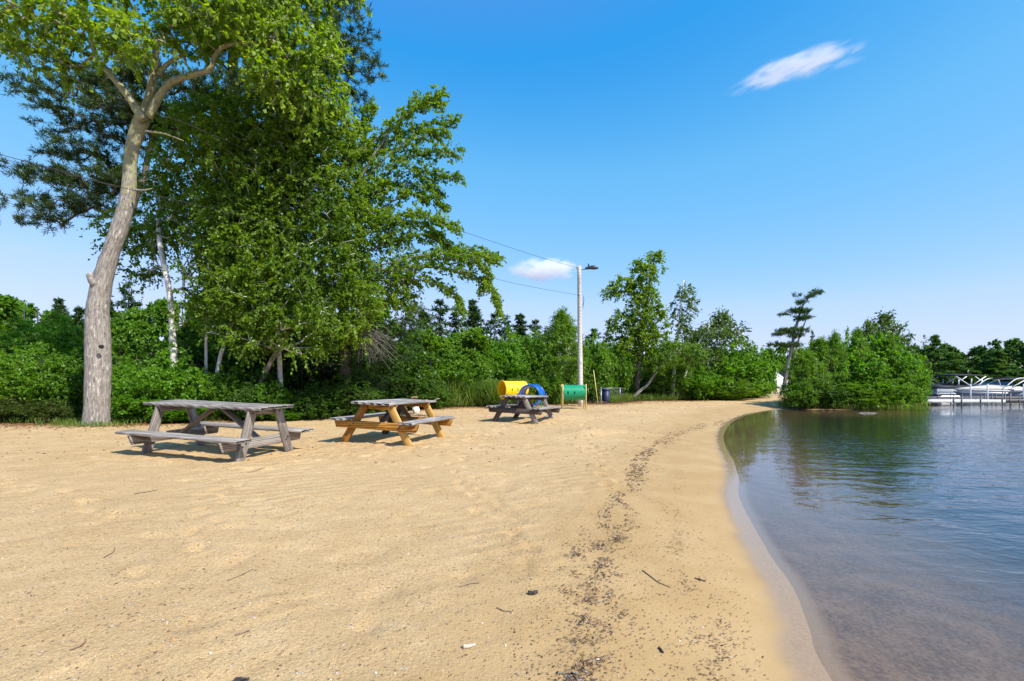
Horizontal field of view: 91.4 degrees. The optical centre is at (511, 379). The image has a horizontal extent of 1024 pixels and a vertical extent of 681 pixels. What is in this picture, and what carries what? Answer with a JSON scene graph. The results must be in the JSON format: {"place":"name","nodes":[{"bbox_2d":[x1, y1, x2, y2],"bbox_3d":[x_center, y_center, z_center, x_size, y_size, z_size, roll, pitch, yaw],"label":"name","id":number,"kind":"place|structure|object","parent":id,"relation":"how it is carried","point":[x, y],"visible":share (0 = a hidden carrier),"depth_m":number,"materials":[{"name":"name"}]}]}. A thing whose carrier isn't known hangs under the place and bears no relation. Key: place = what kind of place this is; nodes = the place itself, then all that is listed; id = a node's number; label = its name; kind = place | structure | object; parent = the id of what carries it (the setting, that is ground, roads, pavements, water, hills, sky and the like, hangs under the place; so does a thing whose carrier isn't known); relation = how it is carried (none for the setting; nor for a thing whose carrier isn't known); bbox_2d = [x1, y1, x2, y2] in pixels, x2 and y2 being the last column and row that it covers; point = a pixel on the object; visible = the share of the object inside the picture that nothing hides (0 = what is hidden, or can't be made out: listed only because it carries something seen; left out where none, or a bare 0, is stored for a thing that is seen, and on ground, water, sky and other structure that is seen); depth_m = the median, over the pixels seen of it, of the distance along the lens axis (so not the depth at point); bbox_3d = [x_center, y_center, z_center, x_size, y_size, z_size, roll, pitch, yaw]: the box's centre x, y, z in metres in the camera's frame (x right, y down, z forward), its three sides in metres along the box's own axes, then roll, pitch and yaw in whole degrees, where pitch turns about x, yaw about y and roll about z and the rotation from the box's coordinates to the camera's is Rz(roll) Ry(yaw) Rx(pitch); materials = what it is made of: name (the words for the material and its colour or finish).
{"place":"outdoors","nodes":[
{"label":"outdoors","id":0,"kind":"place"},
{"bbox_2d":[0,385,1023,680],"bbox_3d":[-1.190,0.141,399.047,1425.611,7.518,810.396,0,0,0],"label":"beach","id":1,"kind":"structure","parent":0,"point":[824,583],"depth_m":3.67,"materials":[{"name":"sand"}]},
{"bbox_2d":[0,294,32,329],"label":"broadleaf tree","id":2,"kind":"object","parent":1,"relation":"on","point":[8,302],"visible":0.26,"depth_m":26.18,"materials":[{"name":"green plant"}]},
{"bbox_2d":[0,313,35,344],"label":"leafy shrub","id":3,"kind":"object","parent":1,"relation":"on","point":[18,326],"visible":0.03,"depth_m":17.45,"materials":[{"name":"green plant"}]},
{"bbox_2d":[0,395,47,423],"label":"reddish shrub","id":4,"kind":"object","parent":1,"relation":"on","point":[16,401],"visible":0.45,"depth_m":12.69,"materials":[{"name":"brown plant"}]},
{"bbox_2d":[0,350,58,420],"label":"leafy shrub","id":5,"kind":"object","parent":1,"relation":"on","point":[21,379],"visible":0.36,"depth_m":13.00,"materials":[{"name":"green plant"}]},
{"bbox_2d":[0,398,81,421],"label":"reddish shrub","id":6,"kind":"object","parent":1,"relation":"on","point":[50,408],"visible":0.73,"depth_m":12.71,"materials":[{"name":"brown plant"}]},
{"bbox_2d":[0,339,83,417],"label":"leafy shrub","id":7,"kind":"object","parent":1,"relation":"on","point":[49,368],"visible":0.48,"depth_m":13.27,"materials":[{"name":"green plant"}]},
{"bbox_2d":[0,324,83,367],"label":"leafy shrub","id":8,"kind":"object","parent":1,"relation":"on","point":[8,345],"visible":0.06,"depth_m":14.94,"materials":[{"name":"green plant"}]},
{"bbox_2d":[16,297,71,328],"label":"broadleaf tree","id":9,"kind":"object","parent":1,"relation":"on","point":[34,311],"visible":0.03,"depth_m":29.84,"materials":[{"name":"green plant"}]},
{"bbox_2d":[30,353,83,411],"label":"leafy shrub","id":10,"kind":"object","parent":1,"relation":"on","point":[79,391],"visible":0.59,"depth_m":13.58,"materials":[{"name":"green plant"}]},
{"bbox_2d":[37,405,82,420],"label":"reddish shrub","id":11,"kind":"object","parent":1,"relation":"on","point":[66,414],"visible":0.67,"depth_m":12.79,"materials":[{"name":"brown plant"}]},
{"bbox_2d":[2,307,118,354],"bbox_3d":[-16.662,-0.699,17.921,3.788,3.868,4.182,0,0,-4],"label":"leafy shrub","id":12,"kind":"object","parent":1,"relation":"on","point":[41,324],"visible":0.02,"depth_m":17.80,"materials":[{"name":"green plant"}]},
{"bbox_2d":[7,312,121,406],"bbox_3d":[-14.247,-0.458,15.850,3.285,3.382,2.975,0,0,25],"label":"leafy shrub","id":13,"kind":"object","parent":1,"relation":"on","point":[59,340],"visible":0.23,"depth_m":15.39,"materials":[{"name":"green plant"}]},
{"bbox_2d":[83,338,149,415],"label":"leafy shrub","id":14,"kind":"object","parent":1,"relation":"on","point":[122,360],"visible":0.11,"depth_m":14.84,"materials":[{"name":"green plant"}]},
{"bbox_2d":[111,361,142,416],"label":"bright shrub","id":15,"kind":"object","parent":1,"relation":"on","point":[116,389],"visible":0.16,"depth_m":13.46,"materials":[{"name":"green plant"}]},
{"bbox_2d":[111,280,155,341],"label":"pine tree","id":16,"kind":"object","parent":1,"relation":"on","point":[129,297],"visible":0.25,"depth_m":33.91,"materials":[{"name":"green plant"}]},
{"bbox_2d":[112,299,163,361],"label":"broadleaf tree","id":17,"kind":"object","parent":1,"relation":"on","point":[136,324],"visible":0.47,"depth_m":31.14,"materials":[{"name":"green plant"}]},
{"bbox_2d":[110,386,176,422],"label":"bright shrub","id":18,"kind":"object","parent":1,"relation":"on","point":[127,409],"visible":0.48,"depth_m":12.73,"materials":[{"name":"green plant"}]},
{"bbox_2d":[120,340,222,418],"bbox_3d":[-9.248,0.100,13.672,2.368,2.373,2.397,0,0,-37],"label":"bright shrub","id":19,"kind":"object","parent":1,"relation":"on","point":[154,383],"visible":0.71,"depth_m":13.19,"materials":[{"name":"green plant"}]},
{"bbox_2d":[145,296,212,363],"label":"broadleaf tree","id":20,"kind":"object","parent":1,"relation":"on","point":[161,323],"visible":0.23,"depth_m":29.24,"materials":[{"name":"green plant"}]},
{"bbox_2d":[139,408,219,422],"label":"bright shrub","id":21,"kind":"object","parent":1,"relation":"on","point":[175,415],"visible":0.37,"depth_m":12.76,"materials":[{"name":"green plant"}]},
{"bbox_2d":[0,0,372,425],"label":"maple tree","id":22,"kind":"object","parent":1,"relation":"on","point":[261,22],"visible":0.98,"depth_m":11.98,"materials":[{"name":"green plant"}]},
{"bbox_2d":[139,321,239,381],"bbox_3d":[-9.691,-0.313,15.389,3.389,3.157,3.064,0,0,22],"label":"dark shrub","id":23,"kind":"object","parent":1,"relation":"on","point":[197,353],"visible":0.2,"depth_m":14.97,"materials":[{"name":"green plant"}]},
{"bbox_2d":[161,296,224,358],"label":"broadleaf tree","id":24,"kind":"object","parent":1,"relation":"on","point":[180,339],"visible":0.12,"depth_m":23.82,"materials":[{"name":"green plant"}]},
{"bbox_2d":[0,0,390,353],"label":"white pine tree","id":25,"kind":"object","parent":1,"relation":"on","point":[95,100],"visible":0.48,"depth_m":16.70,"materials":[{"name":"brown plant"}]},
{"bbox_2d":[115,399,313,461],"bbox_3d":[-4.683,0.797,7.947,2.515,0.879,1.539,1,2,20],"label":"picnic table","id":26,"kind":"object","parent":1,"relation":"on","point":[195,429],"visible":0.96,"depth_m":7.79,"materials":[{"name":"grey wood"}]},
{"bbox_2d":[186,364,253,419],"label":"leafy shrub","id":27,"kind":"object","parent":1,"relation":"on","point":[225,384],"visible":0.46,"depth_m":13.62,"materials":[{"name":"green plant"}]},
{"bbox_2d":[190,174,264,374],"bbox_3d":[-7.787,-2.372,13.992,2.102,6.919,1.912,0,0,29],"label":"birch tree","id":28,"kind":"object","parent":1,"relation":"on","point":[211,197],"visible":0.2,"depth_m":13.63,"materials":[{"name":"green plant"}]},
{"bbox_2d":[77,76,381,388],"bbox_3d":[-8.054,-3.704,14.230,9.372,9.632,3.473,0,0,7],"label":"birch tree","id":29,"kind":"object","parent":1,"relation":"on","point":[271,275],"visible":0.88,"depth_m":13.40,"materials":[{"name":"green plant"}]},
{"bbox_2d":[194,342,296,389],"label":"dark shrub","id":30,"kind":"object","parent":1,"relation":"on","point":[250,371],"visible":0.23,"depth_m":15.04,"materials":[{"name":"green plant"}]},
{"bbox_2d":[225,371,290,419],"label":"dark shrub","id":31,"kind":"object","parent":1,"relation":"on","point":[240,397],"visible":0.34,"depth_m":13.55,"materials":[{"name":"green plant"}]},
{"bbox_2d":[215,198,316,371],"bbox_3d":[-7.041,-2.028,13.945,3.369,6.250,1.733,0,0,0],"label":"birch tree","id":32,"kind":"object","parent":1,"relation":"on","point":[219,361],"visible":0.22,"depth_m":13.74,"materials":[{"name":"green plant"}]},
{"bbox_2d":[244,378,299,420],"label":"bright shrub","id":33,"kind":"object","parent":1,"relation":"on","point":[269,395],"visible":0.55,"depth_m":13.65,"materials":[{"name":"green plant"}]},
{"bbox_2d":[249,349,338,391],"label":"dark shrub","id":34,"kind":"object","parent":1,"relation":"on","point":[296,375],"visible":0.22,"depth_m":15.76,"materials":[{"name":"green plant"}]},
{"bbox_2d":[271,387,338,419],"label":"dark shrub","id":35,"kind":"object","parent":1,"relation":"on","point":[301,405],"visible":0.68,"depth_m":14.04,"materials":[{"name":"green plant"}]},
{"bbox_2d":[296,380,346,417],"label":"dark shrub","id":36,"kind":"object","parent":1,"relation":"on","point":[315,386],"visible":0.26,"depth_m":14.67,"materials":[{"name":"green plant"}]},
{"bbox_2d":[236,184,439,396],"bbox_3d":[-5.737,-3.165,15.618,6.941,8.442,4.675,0,0,0],"label":"hemlock tree","id":37,"kind":"object","parent":1,"relation":"on","point":[345,366],"visible":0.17,"depth_m":15.90,"materials":[{"name":"leaf"},{"name":"bark"}]},
{"bbox_2d":[290,353,394,391],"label":"dark shrub","id":38,"kind":"object","parent":1,"relation":"on","point":[325,377],"visible":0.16,"depth_m":16.48,"materials":[{"name":"green plant"}]},
{"bbox_2d":[317,372,387,416],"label":"dark shrub","id":39,"kind":"object","parent":1,"relation":"on","point":[355,392],"visible":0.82,"depth_m":14.89,"materials":[{"name":"green plant"}]},
{"bbox_2d":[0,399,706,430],"bbox_3d":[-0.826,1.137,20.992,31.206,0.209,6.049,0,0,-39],"label":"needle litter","id":40,"kind":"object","parent":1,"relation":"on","point":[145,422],"visible":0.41,"depth_m":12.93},
{"bbox_2d":[0,451,720,680],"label":"pebbles","id":41,"kind":"object","parent":1,"relation":"on","point":[363,579],"visible":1,"depth_m":3.21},
{"bbox_2d":[257,84,506,384],"bbox_3d":[-3.865,-3.638,14.097,7.452,9.496,2.825,0,0,0],"label":"grey birch tree","id":42,"kind":"object","parent":1,"relation":"on","point":[449,251],"visible":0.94,"depth_m":14.06,"materials":[{"name":"green plant"}]},
{"bbox_2d":[0,402,768,680],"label":"twig scraps","id":43,"kind":"object","parent":1,"relation":"on","point":[464,573],"visible":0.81,"depth_m":3.14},
{"bbox_2d":[352,361,423,407],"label":"dark shrub","id":44,"kind":"object","parent":1,"relation":"on","point":[394,379],"visible":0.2,"depth_m":18.02,"materials":[{"name":"green plant"}]},
{"bbox_2d":[329,398,454,445],"bbox_3d":[-2.220,0.813,9.607,1.691,0.868,1.918,2,0,16],"label":"picnic table","id":45,"kind":"object","parent":1,"relation":"on","point":[402,426],"visible":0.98,"depth_m":9.04,"materials":[{"name":"brown wood"}]},
{"bbox_2d":[350,315,441,389],"bbox_3d":[-5.374,-0.659,19.939,5.178,3.978,4.681,0,0,-20],"label":"dark shrub","id":46,"kind":"object","parent":1,"relation":"on","point":[426,356],"visible":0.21,"depth_m":19.18,"materials":[{"name":"green plant"}]},
{"bbox_2d":[388,365,448,408],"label":"dark shrub","id":47,"kind":"object","parent":1,"relation":"on","point":[428,386],"visible":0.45,"depth_m":19.16,"materials":[{"name":"green plant"}]},
{"bbox_2d":[409,327,453,385],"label":"young tree","id":48,"kind":"object","parent":1,"relation":"on","point":[430,341],"visible":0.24,"depth_m":21.81,"materials":[{"name":"green plant"}]},
{"bbox_2d":[429,299,458,338],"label":"pine tree","id":49,"kind":"object","parent":1,"relation":"on","point":[440,311],"visible":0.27,"depth_m":45.69,"materials":[{"name":"green plant"}]},
{"bbox_2d":[425,349,485,403],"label":"leafy shrub","id":50,"kind":"object","parent":1,"relation":"on","point":[450,370],"visible":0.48,"depth_m":22.21,"materials":[{"name":"green plant"}]},
{"bbox_2d":[433,327,494,377],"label":"young tree","id":51,"kind":"object","parent":1,"relation":"on","point":[470,337],"visible":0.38,"depth_m":23.81,"materials":[{"name":"green plant"}]},
{"bbox_2d":[3,376,932,427],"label":"grass","id":52,"kind":"structure","parent":1,"relation":"on","point":[471,396],"depth_m":21.85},
{"bbox_2d":[464,299,488,335],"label":"spruce tree","id":53,"kind":"object","parent":1,"relation":"on","point":[474,319],"visible":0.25,"depth_m":44.83,"materials":[{"name":"green plant"}]},
{"bbox_2d":[448,343,505,381],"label":"leafy shrub","id":54,"kind":"object","parent":1,"relation":"on","point":[486,365],"visible":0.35,"depth_m":23.28,"materials":[{"name":"green plant"}]},
{"bbox_2d":[485,324,540,380],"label":"bright shrub","id":55,"kind":"object","parent":1,"relation":"on","point":[517,366],"visible":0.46,"depth_m":24.21,"materials":[{"name":"green plant"}]},
{"bbox_2d":[498,380,529,407],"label":"play tunnel","id":56,"kind":"structure","parent":1,"relation":"on","point":[509,387],"depth_m":20.71,"materials":[{"name":"yellow plastic"}]},
{"bbox_2d":[486,395,560,423],"bbox_3d":[0.384,0.866,14.602,1.647,0.865,1.950,2,-1,23],"label":"picnic table","id":57,"kind":"object","parent":1,"relation":"on","point":[524,406],"visible":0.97,"depth_m":14.07,"materials":[{"name":"grey wood"}]},
{"bbox_2d":[508,327,560,388],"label":"leafy shrub","id":58,"kind":"object","parent":1,"relation":"on","point":[528,352],"visible":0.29,"depth_m":24.77,"materials":[{"name":"green plant"}]},
{"bbox_2d":[523,345,570,397],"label":"willow shrub","id":59,"kind":"object","parent":1,"relation":"on","point":[559,373],"visible":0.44,"depth_m":24.41,"materials":[{"name":"green plant"}]},
{"bbox_2d":[536,373,568,403],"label":"leafy shrub","id":60,"kind":"object","parent":1,"relation":"on","point":[554,390],"visible":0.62,"depth_m":24.00,"materials":[{"name":"green plant"}]},
{"bbox_2d":[534,305,594,402],"bbox_3d":[2.501,-1.196,25.443,3.415,5.211,3.332,0,0,21],"label":"willow shrub","id":61,"kind":"object","parent":1,"relation":"on","point":[562,331],"visible":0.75,"depth_m":25.04,"materials":[{"name":"green plant"}]},
{"bbox_2d":[561,384,586,408],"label":"play tunnel","id":62,"kind":"structure","parent":1,"relation":"on","point":[573,392],"depth_m":21.01,"materials":[{"name":"green plastic"}]},
{"bbox_2d":[563,370,605,401],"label":"dark shrub","id":63,"kind":"object","parent":1,"relation":"on","point":[590,392],"visible":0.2,"depth_m":25.90,"materials":[{"name":"green plant"}]},
{"bbox_2d":[576,264,598,405],"bbox_3d":[3.467,-2.010,22.953,1.013,6.628,0.280,0,0,5],"label":"lamp pole","id":64,"kind":"object","parent":1,"relation":"on","point":[579,329],"visible":0.94,"depth_m":22.91,"materials":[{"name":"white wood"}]},
{"bbox_2d":[570,329,619,400],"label":"leafy shrub","id":65,"kind":"object","parent":1,"relation":"on","point":[599,357],"visible":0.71,"depth_m":27.00,"materials":[{"name":"green plant"}]},
{"bbox_2d":[602,341,642,397],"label":"leafy shrub","id":66,"kind":"object","parent":1,"relation":"on","point":[626,384],"visible":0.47,"depth_m":28.55,"materials":[{"name":"green plant"}]},
{"bbox_2d":[600,249,672,396],"bbox_3d":[7.205,-3.222,28.988,4.496,8.777,2.608,0,0,0],"label":"lobed tree","id":67,"kind":"object","parent":1,"relation":"on","point":[644,333],"visible":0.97,"depth_m":28.74,"materials":[{"name":"green plant"}]},
{"bbox_2d":[545,413,763,680],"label":"wrack debris","id":68,"kind":"object","parent":1,"relation":"on","point":[575,644],"visible":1,"depth_m":3.05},
{"bbox_2d":[641,343,694,399],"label":"willow shrub","id":69,"kind":"object","parent":1,"relation":"on","point":[657,378],"visible":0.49,"depth_m":29.23,"materials":[{"name":"green plant"}]},
{"bbox_2d":[634,334,713,397],"bbox_3d":[8.954,-0.689,27.981,4.726,3.761,1.918,0,0,0],"label":"leaning birch tree","id":70,"kind":"object","parent":1,"relation":"on","point":[665,356],"visible":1,"depth_m":27.76,"materials":[{"name":"green plant"}]},
{"bbox_2d":[666,280,728,399],"bbox_3d":[10.932,-2.349,29.469,3.796,7.112,2.051,0,0,0],"label":"thin birch tree","id":71,"kind":"object","parent":1,"relation":"on","point":[679,325],"visible":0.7,"depth_m":29.41,"materials":[{"name":"green plant"}]},
{"bbox_2d":[664,329,732,392],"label":"grey shrub","id":72,"kind":"object","parent":1,"relation":"on","point":[709,356],"visible":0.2,"depth_m":30.46,"materials":[{"name":"green plant"}]},
{"bbox_2d":[681,363,734,400],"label":"bright shrub","id":73,"kind":"object","parent":1,"relation":"on","point":[707,383],"visible":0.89,"depth_m":28.84,"materials":[{"name":"green plant"}]},
{"bbox_2d":[693,305,764,387],"bbox_3d":[13.532,-1.713,32.105,4.977,6.334,5.063,0,0,28],"label":"grey shrub","id":74,"kind":"object","parent":1,"relation":"on","point":[718,323],"visible":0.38,"depth_m":31.58,"materials":[{"name":"green plant"}]},
{"bbox_2d":[702,373,762,399],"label":"willow shrub","id":75,"kind":"object","parent":1,"relation":"on","point":[730,394],"visible":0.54,"depth_m":29.12,"materials":[{"name":"green plant"}]},
{"bbox_2d":[698,336,780,399],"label":"bright shrub","id":76,"kind":"object","parent":1,"relation":"on","point":[734,368],"visible":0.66,"depth_m":29.97,"materials":[{"name":"green plant"}]},
{"bbox_2d":[739,344,783,396],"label":"bright shrub","id":77,"kind":"object","parent":1,"relation":"on","point":[764,354],"visible":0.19,"depth_m":33.14,"materials":[{"name":"green plant"}]},
{"bbox_2d":[765,287,824,389],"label":"leaning pine tree","id":78,"kind":"object","parent":1,"relation":"on","point":[795,332],"visible":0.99,"depth_m":45.82,"materials":[{"name":"green plant"}]},
{"bbox_2d":[777,382,820,408],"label":"leafy shrub","id":79,"kind":"object","parent":1,"relation":"on","point":[793,396],"visible":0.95,"depth_m":23.71,"materials":[{"name":"green plant"}]},
{"bbox_2d":[778,347,840,407],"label":"willow shrub","id":80,"kind":"object","parent":1,"relation":"on","point":[805,361],"visible":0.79,"depth_m":24.11,"materials":[{"name":"green plant"}]},
{"bbox_2d":[790,335,852,397],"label":"willow shrub","id":81,"kind":"object","parent":1,"relation":"on","point":[821,347],"visible":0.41,"depth_m":25.02,"materials":[{"name":"green plant"}]},
{"bbox_2d":[806,377,858,407],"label":"dark shrub","id":82,"kind":"object","parent":1,"relation":"on","point":[835,396],"visible":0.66,"depth_m":23.57,"materials":[{"name":"green plant"}]},
{"bbox_2d":[820,328,851,385],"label":"willow shrub","id":83,"kind":"object","parent":1,"relation":"on","point":[834,338],"visible":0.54,"depth_m":25.07,"materials":[{"name":"green plant"}]},
{"bbox_2d":[811,326,893,403],"bbox_3d":[17.238,-0.543,26.105,4.255,4.497,4.203,0,0,27],"label":"bright shrub","id":84,"kind":"object","parent":1,"relation":"on","point":[858,366],"visible":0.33,"depth_m":24.87,"materials":[{"name":"green plant"}]},
{"bbox_2d":[832,382,884,407],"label":"willow shrub","id":85,"kind":"object","parent":1,"relation":"on","point":[850,386],"visible":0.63,"depth_m":23.68,"materials":[{"name":"green plant"}]},
{"bbox_2d":[845,326,875,379],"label":"willow shrub","id":86,"kind":"object","parent":1,"relation":"on","point":[857,333],"visible":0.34,"depth_m":25.52,"materials":[{"name":"green plant"}]},
{"bbox_2d":[846,371,920,408],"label":"leafy shrub","id":87,"kind":"object","parent":1,"relation":"on","point":[890,386],"visible":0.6,"depth_m":23.87,"materials":[{"name":"green plant"}]},
{"bbox_2d":[863,329,927,399],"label":"bright shrub","id":88,"kind":"object","parent":1,"relation":"on","point":[877,345],"visible":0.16,"depth_m":25.31,"materials":[{"name":"green plant"}]},
{"bbox_2d":[862,307,935,376],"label":"grey shrub","id":89,"kind":"object","parent":1,"relation":"on","point":[884,322],"visible":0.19,"depth_m":27.57,"materials":[{"name":"green plant"}]},
{"bbox_2d":[889,378,929,405],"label":"leafy shrub","id":90,"kind":"object","parent":1,"relation":"on","point":[911,395],"visible":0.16,"depth_m":24.63,"materials":[{"name":"green plant"}]},
{"bbox_2d":[882,358,938,405],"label":"leafy shrub","id":91,"kind":"object","parent":1,"relation":"on","point":[910,377],"visible":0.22,"depth_m":24.78,"materials":[{"name":"green plant"}]},
{"bbox_2d":[893,331,936,402],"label":"bright shrub","id":92,"kind":"object","parent":1,"relation":"on","point":[921,362],"visible":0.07,"depth_m":25.76,"materials":[{"name":"green plant"}]},
{"bbox_2d":[923,334,955,381],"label":"shore pine","id":93,"kind":"object","parent":1,"relation":"on","point":[935,340],"visible":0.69,"depth_m":110.15,"materials":[{"name":"green plant"}]},
{"bbox_2d":[942,350,977,382],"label":"shore pine","id":94,"kind":"object","parent":1,"relation":"on","point":[952,355],"visible":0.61,"depth_m":110.02,"materials":[{"name":"green plant"}]},
{"bbox_2d":[971,339,1006,374],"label":"shore tree","id":95,"kind":"object","parent":1,"relation":"on","point":[979,350],"visible":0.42,"depth_m":115.42,"materials":[{"name":"green plant"}]},
{"bbox_2d":[982,350,1023,382],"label":"shore pine","id":96,"kind":"object","parent":1,"relation":"on","point":[997,361],"visible":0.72,"depth_m":110.61,"materials":[{"name":"green plant"}]},
{"bbox_2d":[1003,341,1023,384],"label":"shore tree","id":97,"kind":"object","parent":1,"relation":"on","point":[1015,351],"visible":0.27,"depth_m":113.71,"materials":[{"name":"green plant"}]},
{"bbox_2d":[0,0,1023,357],"label":"sky","id":98,"kind":"structure","parent":0,"point":[869,154],"materials":[{"name":"blue"}]},
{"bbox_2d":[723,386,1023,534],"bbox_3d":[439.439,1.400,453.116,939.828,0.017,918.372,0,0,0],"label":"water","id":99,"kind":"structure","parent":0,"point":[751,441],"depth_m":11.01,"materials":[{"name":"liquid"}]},
{"bbox_2d":[927,374,988,396],"bbox_3d":[32.889,0.412,36.950,5.010,2.316,2.440,0,0,0],"label":"pontoon boat","id":100,"kind":"object","parent":99,"relation":"on","point":[943,389],"visible":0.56,"depth_m":35.83,"materials":[{"name":"grey metal"}]},
{"bbox_2d":[926,391,1005,404],"bbox_3d":[25.493,1.614,28.779,4.625,1.972,1.326,0,0,0],"label":"dock","id":101,"kind":"object","parent":99,"relation":"in","point":[962,401],"visible":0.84,"depth_m":28.16,"materials":[{"name":"silver metal"}]},
{"bbox_2d":[953,377,1023,396],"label":"motor cruiser","id":102,"kind":"object","parent":99,"relation":"on","point":[1014,391],"visible":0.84,"depth_m":33.03,"materials":[{"name":"white paint"}]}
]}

